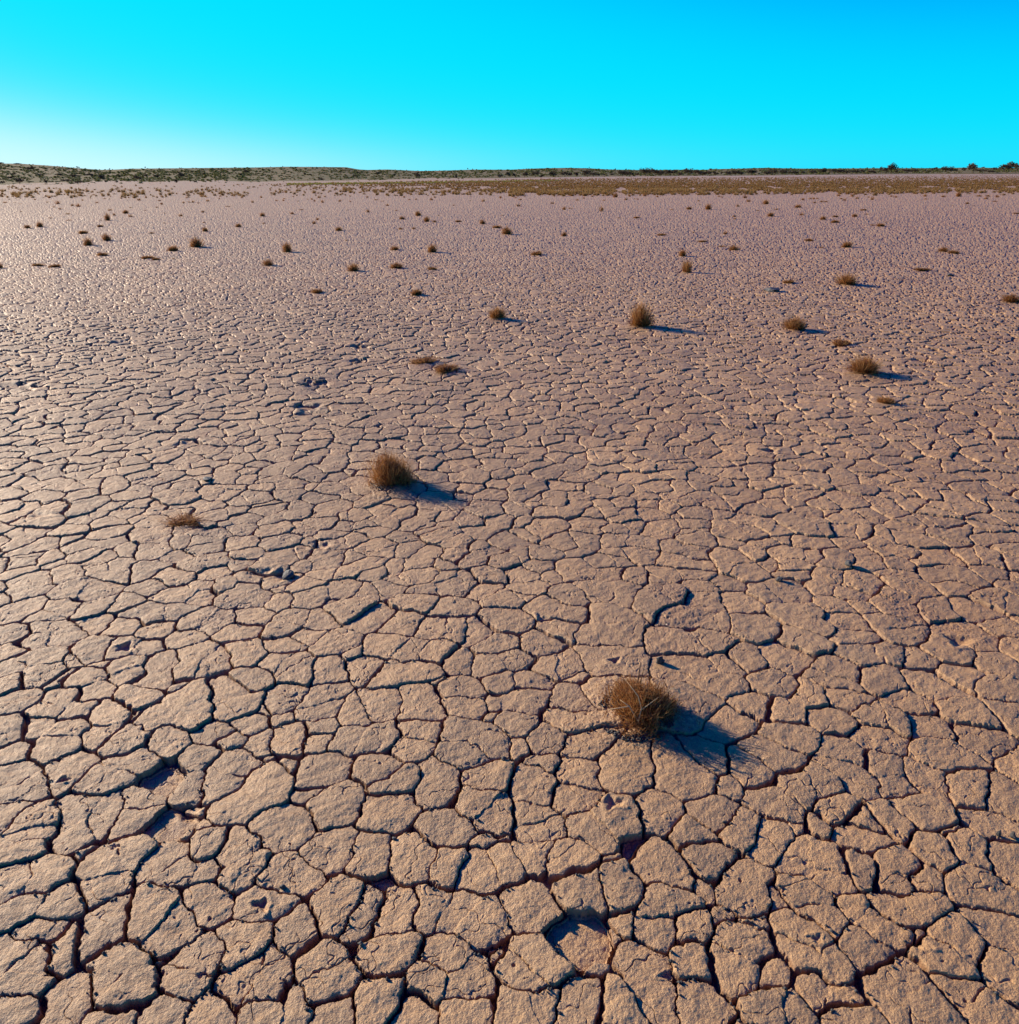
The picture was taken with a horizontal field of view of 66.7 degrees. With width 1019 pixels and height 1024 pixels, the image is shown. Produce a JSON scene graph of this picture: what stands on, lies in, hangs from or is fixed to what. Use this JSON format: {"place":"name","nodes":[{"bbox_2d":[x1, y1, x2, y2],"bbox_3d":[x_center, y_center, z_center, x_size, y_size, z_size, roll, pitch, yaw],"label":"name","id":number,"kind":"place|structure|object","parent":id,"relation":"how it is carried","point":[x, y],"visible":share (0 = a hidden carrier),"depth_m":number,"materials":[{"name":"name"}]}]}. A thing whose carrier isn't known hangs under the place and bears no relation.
{"place":"outdoors","nodes":[
{"label":"outdoors","id":0,"kind":"place"},
{"bbox_2d":[287,179,560,184],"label":"green grass","id":1,"kind":"structure","parent":0,"point":[315,183],"depth_m":116.43,"materials":[{"name":"green plant"}]},
{"bbox_2d":[0,174,1018,1023],"bbox_3d":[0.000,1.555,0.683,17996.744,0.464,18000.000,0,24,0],"label":"ground","id":2,"kind":"structure","parent":0,"point":[124,368],"depth_m":3.12,"materials":[{"name":"soil"}]},
{"bbox_2d":[35,220,43,226],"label":"dry tuft","id":3,"kind":"object","parent":2,"relation":"on","point":[40,224],"visible":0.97,"depth_m":24.45,"materials":[{"name":"brown plant"}]},
{"bbox_2d":[48,264,61,267],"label":"dry mat","id":4,"kind":"object","parent":2,"relation":"on","point":[56,265],"visible":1,"depth_m":14.15,"materials":[{"name":"brown plant"}]},
{"bbox_2d":[80,236,94,245],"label":"dry tuft","id":5,"kind":"object","parent":2,"relation":"on","point":[87,241],"visible":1,"depth_m":18.42,"materials":[{"name":"brown plant"}]},
{"bbox_2d":[95,252,107,255],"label":"dry mat","id":6,"kind":"object","parent":2,"relation":"on","point":[102,254],"visible":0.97,"depth_m":16.11,"materials":[{"name":"brown plant"}]},
{"bbox_2d":[100,234,112,240],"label":"dry tuft","id":7,"kind":"object","parent":2,"relation":"on","point":[106,238],"visible":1,"depth_m":19.63,"materials":[{"name":"brown plant"}]},
{"bbox_2d":[104,211,109,220],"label":"dry tuft","id":8,"kind":"object","parent":2,"relation":"on","point":[107,217],"visible":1,"depth_m":27.68,"materials":[{"name":"brown plant"}]},
{"bbox_2d":[138,255,154,258],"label":"dry mat","id":9,"kind":"object","parent":2,"relation":"on","point":[144,257],"visible":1,"depth_m":15.62,"materials":[{"name":"brown plant"}]},
{"bbox_2d":[166,244,178,250],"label":"dry tuft","id":10,"kind":"object","parent":2,"relation":"on","point":[172,248],"visible":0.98,"depth_m":17.04,"materials":[{"name":"brown plant"}]},
{"bbox_2d":[151,511,207,528],"bbox_3d":[-1.641,0.037,3.874,0.326,0.059,0.205,6,24,13],"label":"dry mat","id":11,"kind":"object","parent":2,"relation":"on","point":[188,519],"visible":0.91,"depth_m":3.86,"materials":[{"name":"brown plant"}]},
{"bbox_2d":[188,235,204,246],"bbox_3d":[-7.288,-6.313,18.002,0.443,0.296,0.367,-7,25,-15],"label":"dry tuft","id":12,"kind":"object","parent":2,"relation":"on","point":[194,243],"visible":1,"depth_m":17.99,"materials":[{"name":"brown plant"}]},
{"bbox_2d":[262,259,275,265],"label":"dry tuft","id":13,"kind":"object","parent":2,"relation":"on","point":[267,262],"visible":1,"depth_m":14.48,"materials":[{"name":"brown plant"}]},
{"bbox_2d":[281,242,291,251],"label":"dry tuft","id":14,"kind":"object","parent":2,"relation":"on","point":[286,248],"visible":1,"depth_m":16.88,"materials":[{"name":"brown plant"}]},
{"bbox_2d":[282,569,293,579],"bbox_3d":[-0.958,0.279,3.356,0.048,0.043,0.072,-2,24,-5],"label":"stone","id":15,"kind":"object","parent":2,"relation":"on","point":[288,574],"visible":0.93,"depth_m":3.34,"materials":[{"name":"stone"}]},
{"bbox_2d":[310,288,322,292],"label":"dry mat","id":16,"kind":"object","parent":2,"relation":"on","point":[316,291],"visible":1,"depth_m":11.24,"materials":[{"name":"brown plant"}]},
{"bbox_2d":[346,262,362,270],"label":"dry tuft","id":17,"kind":"object","parent":2,"relation":"on","point":[353,268],"visible":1,"depth_m":13.64,"materials":[{"name":"brown plant"}]},
{"bbox_2d":[355,447,425,494],"bbox_3d":[-0.673,-0.268,4.323,0.451,0.222,0.476,0,24,0],"label":"dry tuft","id":18,"kind":"object","parent":2,"relation":"on","point":[392,470],"visible":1,"depth_m":4.30,"materials":[{"name":"brown plant"}]},
{"bbox_2d":[389,246,400,249],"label":"dry tuft","id":19,"kind":"object","parent":2,"relation":"on","point":[394,248],"visible":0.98,"depth_m":17.31,"materials":[{"name":"brown plant"}]},
{"bbox_2d":[389,262,403,267],"bbox_3d":[-2.047,-4.475,14.030,0.314,0.107,0.444,-9,25,-20],"label":"dry mat","id":20,"kind":"object","parent":2,"relation":"on","point":[396,265],"visible":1,"depth_m":14.00,"materials":[{"name":"brown plant"}]},
{"bbox_2d":[410,289,422,294],"bbox_3d":[-1.331,-3.146,11.040,0.210,0.088,0.327,7,25,15],"label":"dry mat","id":21,"kind":"object","parent":2,"relation":"on","point":[417,292],"visible":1,"depth_m":11.04,"materials":[{"name":"brown plant"}]},
{"bbox_2d":[408,356,439,364],"bbox_3d":[-0.782,-1.392,7.066,0.339,0.059,0.254,-20,31,-38],"label":"dry mat","id":22,"kind":"object","parent":2,"relation":"on","point":[425,360],"visible":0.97,"depth_m":7.04,"materials":[{"name":"brown plant"}]},
{"bbox_2d":[427,243,438,251],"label":"dry tuft","id":23,"kind":"object","parent":2,"relation":"on","point":[431,248],"visible":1,"depth_m":16.83,"materials":[{"name":"brown plant"}]},
{"bbox_2d":[427,266,438,269],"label":"dry mat","id":24,"kind":"object","parent":2,"relation":"on","point":[432,268],"visible":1,"depth_m":13.85,"materials":[{"name":"brown plant"}]},
{"bbox_2d":[433,363,460,373],"bbox_3d":[-0.547,-1.277,6.786,0.282,0.059,0.429,3,24,6],"label":"dry mat","id":25,"kind":"object","parent":2,"relation":"on","point":[442,368],"visible":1,"depth_m":6.74,"materials":[{"name":"brown plant"}]},
{"bbox_2d":[487,305,506,318],"bbox_3d":[-0.139,-2.365,9.141,0.286,0.165,0.267,-6,25,-14],"label":"dry tuft","id":26,"kind":"object","parent":2,"relation":"on","point":[497,313],"visible":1,"depth_m":9.13,"materials":[{"name":"brown plant"}]},
{"bbox_2d":[499,227,513,233],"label":"dry tuft","id":27,"kind":"object","parent":2,"relation":"on","point":[506,231],"visible":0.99,"depth_m":21.58,"materials":[{"name":"brown plant"}]},
{"bbox_2d":[0,394,1018,1023],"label":"mud crumbs","id":28,"kind":"object","parent":2,"relation":"on","point":[614,732],"visible":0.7,"depth_m":1.93,"materials":[{"name":"soil"}]},
{"bbox_2d":[0,174,1018,225],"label":"dry grass belt","id":29,"kind":"object","parent":2,"relation":"on","point":[632,187],"visible":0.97,"depth_m":81.85,"materials":[{"name":"brown plant"}]},
{"bbox_2d":[531,250,543,254],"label":"dry mat","id":30,"kind":"object","parent":2,"relation":"on","point":[539,252],"visible":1,"depth_m":16.24,"materials":[{"name":"brown plant"}]},
{"bbox_2d":[579,662,699,750],"bbox_3d":[0.412,0.582,2.449,0.381,0.156,0.390,0,24,0],"label":"dry tuft","id":31,"kind":"object","parent":2,"relation":"on","point":[647,702],"visible":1,"depth_m":2.44,"materials":[{"name":"brown plant"}]},
{"bbox_2d":[627,299,656,327],"bbox_3d":[1.483,-2.251,8.687,0.387,0.312,0.386,-14,27,-29],"label":"dry tuft","id":32,"kind":"object","parent":2,"relation":"on","point":[640,316],"visible":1,"depth_m":8.67,"materials":[{"name":"brown plant"}]},
{"bbox_2d":[656,656,664,663],"bbox_3d":[0.535,0.525,2.744,0.032,0.031,0.024,8,25,17],"label":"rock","id":33,"kind":"object","parent":2,"relation":"on","point":[660,659],"visible":1,"depth_m":2.74,"materials":[{"name":"stone"}]},
{"bbox_2d":[678,249,687,255],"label":"dry tuft","id":34,"kind":"object","parent":2,"relation":"on","point":[682,253],"visible":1,"depth_m":16.08,"materials":[{"name":"brown plant"}]},
{"bbox_2d":[680,259,691,272],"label":"dry tuft","id":35,"kind":"object","parent":2,"relation":"on","point":[687,267],"visible":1,"depth_m":13.50,"materials":[{"name":"brown plant"}]},
{"bbox_2d":[704,202,712,209],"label":"dry tuft","id":36,"kind":"object","parent":2,"relation":"on","point":[708,207],"visible":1,"depth_m":35.69,"materials":[{"name":"brown plant"}]},
{"bbox_2d":[727,244,739,250],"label":"dry tuft","id":37,"kind":"object","parent":2,"relation":"on","point":[732,247],"visible":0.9,"depth_m":17.35,"materials":[{"name":"brown plant"}]},
{"bbox_2d":[764,287,779,291],"bbox_3d":[3.840,-3.258,11.334,0.202,0.061,0.267,-12,26,-25],"label":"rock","id":38,"kind":"object","parent":2,"relation":"on","point":[772,289],"visible":1,"depth_m":11.27,"materials":[{"name":"stone"}]},
{"bbox_2d":[776,577,782,581],"bbox_3d":[1.156,0.288,3.314,0.031,0.023,0.029,9,25,20],"label":"mud clod","id":39,"kind":"object","parent":2,"relation":"on","point":[779,579],"visible":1,"depth_m":3.31,"materials":[{"name":"soil"}]},
{"bbox_2d":[781,279,794,282],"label":"dry mat","id":40,"kind":"object","parent":2,"relation":"on","point":[787,281],"visible":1,"depth_m":12.11,"materials":[{"name":"brown plant"}]},
{"bbox_2d":[780,315,806,329],"bbox_3d":[3.149,-2.109,8.567,0.306,0.165,0.364,17,29,33],"label":"dry tuft","id":41,"kind":"object","parent":2,"relation":"on","point":[794,324],"visible":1,"depth_m":8.55,"materials":[{"name":"brown plant"}]},
{"bbox_2d":[830,338,851,346],"bbox_3d":[3.357,-1.720,7.828,0.247,0.062,0.374,8,25,18],"label":"dry mat","id":42,"kind":"object","parent":2,"relation":"on","point":[839,343],"visible":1,"depth_m":7.83,"materials":[{"name":"brown plant"}]},
{"bbox_2d":[832,271,860,284],"bbox_3d":[5.234,-3.654,12.039,0.453,0.209,0.416,7,25,16],"label":"dry tuft","id":43,"kind":"object","parent":2,"relation":"on","point":[847,280],"visible":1,"depth_m":12.01,"materials":[{"name":"brown plant"}]},
{"bbox_2d":[841,241,854,246],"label":"dry tuft","id":44,"kind":"object","parent":2,"relation":"on","point":[848,244],"visible":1,"depth_m":17.98,"materials":[{"name":"brown plant"}]},
{"bbox_2d":[845,560,851,566],"bbox_3d":[1.507,0.227,3.436,0.032,0.024,0.040,-4,24,-9],"label":"mud clod","id":45,"kind":"object","parent":2,"relation":"on","point":[848,563],"visible":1,"depth_m":3.43,"materials":[{"name":"soil"}]},
{"bbox_2d":[844,348,885,374],"bbox_3d":[3.071,-1.308,6.691,0.367,0.187,0.391,1,24,3],"label":"dry tuft","id":46,"kind":"object","parent":2,"relation":"on","point":[866,366],"visible":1,"depth_m":6.67,"materials":[{"name":"brown plant"}]},
{"bbox_2d":[880,167,891,173],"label":"acacia tree","id":47,"kind":"object","parent":2,"relation":"on","point":[886,169],"visible":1,"depth_m":504.86,"materials":[{"name":"green plant"}]},
{"bbox_2d":[876,395,897,403],"bbox_3d":[2.824,-0.855,5.841,0.146,0.062,0.214,-15,28,-31],"label":"dry mat","id":48,"kind":"object","parent":2,"relation":"on","point":[886,400],"visible":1,"depth_m":5.82,"materials":[{"name":"brown plant"}]},
{"bbox_2d":[912,267,932,270],"bbox_3d":[7.368,-4.334,13.793,0.451,0.054,0.330,-5,24,-10],"label":"dry mat","id":49,"kind":"object","parent":2,"relation":"on","point":[921,269],"visible":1,"depth_m":13.75,"materials":[{"name":"brown plant"}]},
{"bbox_2d":[938,246,949,251],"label":"dry tuft","id":50,"kind":"object","parent":2,"relation":"on","point":[944,249],"visible":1,"depth_m":16.88,"materials":[{"name":"brown plant"}]},
{"bbox_2d":[947,249,961,253],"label":"dry mat","id":51,"kind":"object","parent":2,"relation":"on","point":[954,252],"visible":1,"depth_m":16.58,"materials":[{"name":"brown plant"}]},
{"bbox_2d":[999,292,1018,301],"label":"dry tuft","id":52,"kind":"object","parent":2,"relation":"on","point":[1013,298],"visible":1,"depth_m":10.38,"materials":[{"name":"brown plant"}]},
{"bbox_2d":[1010,831,1016,838],"bbox_3d":[1.320,0.847,2.030,0.014,0.027,0.019,6,25,14],"label":"mud clod","id":53,"kind":"object","parent":2,"relation":"on","point":[1012,835],"visible":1,"depth_m":2.03,"materials":[{"name":"soil"}]},
{"bbox_2d":[0,163,1018,184],"bbox_3d":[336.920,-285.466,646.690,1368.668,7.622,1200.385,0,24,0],"label":"hills","id":54,"kind":"structure","parent":0,"point":[274,176],"depth_m":260.98,"materials":[{"name":"beige plant"}]},
{"bbox_2d":[13,178,23,183],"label":"acacia tree","id":55,"kind":"object","parent":54,"relation":"on","point":[19,180],"visible":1,"depth_m":104.33,"materials":[{"name":"green plant"}]},
{"bbox_2d":[0,164,1018,183],"bbox_3d":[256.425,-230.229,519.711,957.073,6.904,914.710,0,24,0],"label":"dune scrub","id":56,"kind":"object","parent":54,"relation":"on","point":[161,171],"visible":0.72,"depth_m":247.19,"materials":[{"name":"green plant"}]},
{"bbox_2d":[582,170,590,176],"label":"acacia tree","id":57,"kind":"object","parent":54,"relation":"on","point":[587,172],"visible":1,"depth_m":253.60,"materials":[{"name":"green plant"}]},
{"bbox_2d":[640,167,652,175],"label":"acacia tree","id":58,"kind":"object","parent":54,"relation":"on","point":[646,170],"visible":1,"depth_m":283.87,"materials":[{"name":"green plant"}]},
{"bbox_2d":[652,169,661,175],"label":"acacia tree","id":59,"kind":"object","parent":54,"relation":"on","point":[656,171],"visible":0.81,"depth_m":289.95,"materials":[{"name":"green plant"}]},
{"bbox_2d":[662,169,677,175],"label":"acacia tree","id":60,"kind":"object","parent":54,"relation":"on","point":[669,172],"visible":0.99,"depth_m":297.70,"materials":[{"name":"green plant"}]},
{"bbox_2d":[683,168,692,173],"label":"acacia tree","id":61,"kind":"object","parent":54,"relation":"on","point":[686,170],"visible":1,"depth_m":306.64,"materials":[{"name":"green plant"}]},
{"bbox_2d":[730,170,740,173],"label":"acacia tree","id":62,"kind":"object","parent":54,"relation":"on","point":[735,171],"visible":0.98,"depth_m":335.80,"materials":[{"name":"green plant"}]},
{"bbox_2d":[744,169,756,174],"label":"acacia tree","id":63,"kind":"object","parent":54,"relation":"on","point":[751,171],"visible":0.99,"depth_m":355.12,"materials":[{"name":"green plant"}]},
{"bbox_2d":[887,162,897,171],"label":"acacia tree","id":64,"kind":"object","parent":54,"relation":"on","point":[893,166],"visible":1,"depth_m":505.65,"materials":[{"name":"green plant"}]},
{"bbox_2d":[940,166,954,172],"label":"acacia tree","id":65,"kind":"object","parent":54,"relation":"on","point":[947,168],"visible":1,"depth_m":555.77,"materials":[{"name":"green plant"}]},
{"bbox_2d":[967,162,977,171],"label":"acacia tree","id":66,"kind":"object","parent":54,"relation":"on","point":[973,166],"visible":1,"depth_m":565.12,"materials":[{"name":"green plant"}]},
{"bbox_2d":[995,164,1013,170],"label":"acacia tree","id":67,"kind":"object","parent":54,"relation":"on","point":[1003,166],"visible":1,"depth_m":636.11,"materials":[{"name":"green plant"}]},
{"bbox_2d":[0,0,1018,170],"label":"sky","id":68,"kind":"structure","parent":0,"point":[413,85],"materials":[{"name":"blue"}]}
]}

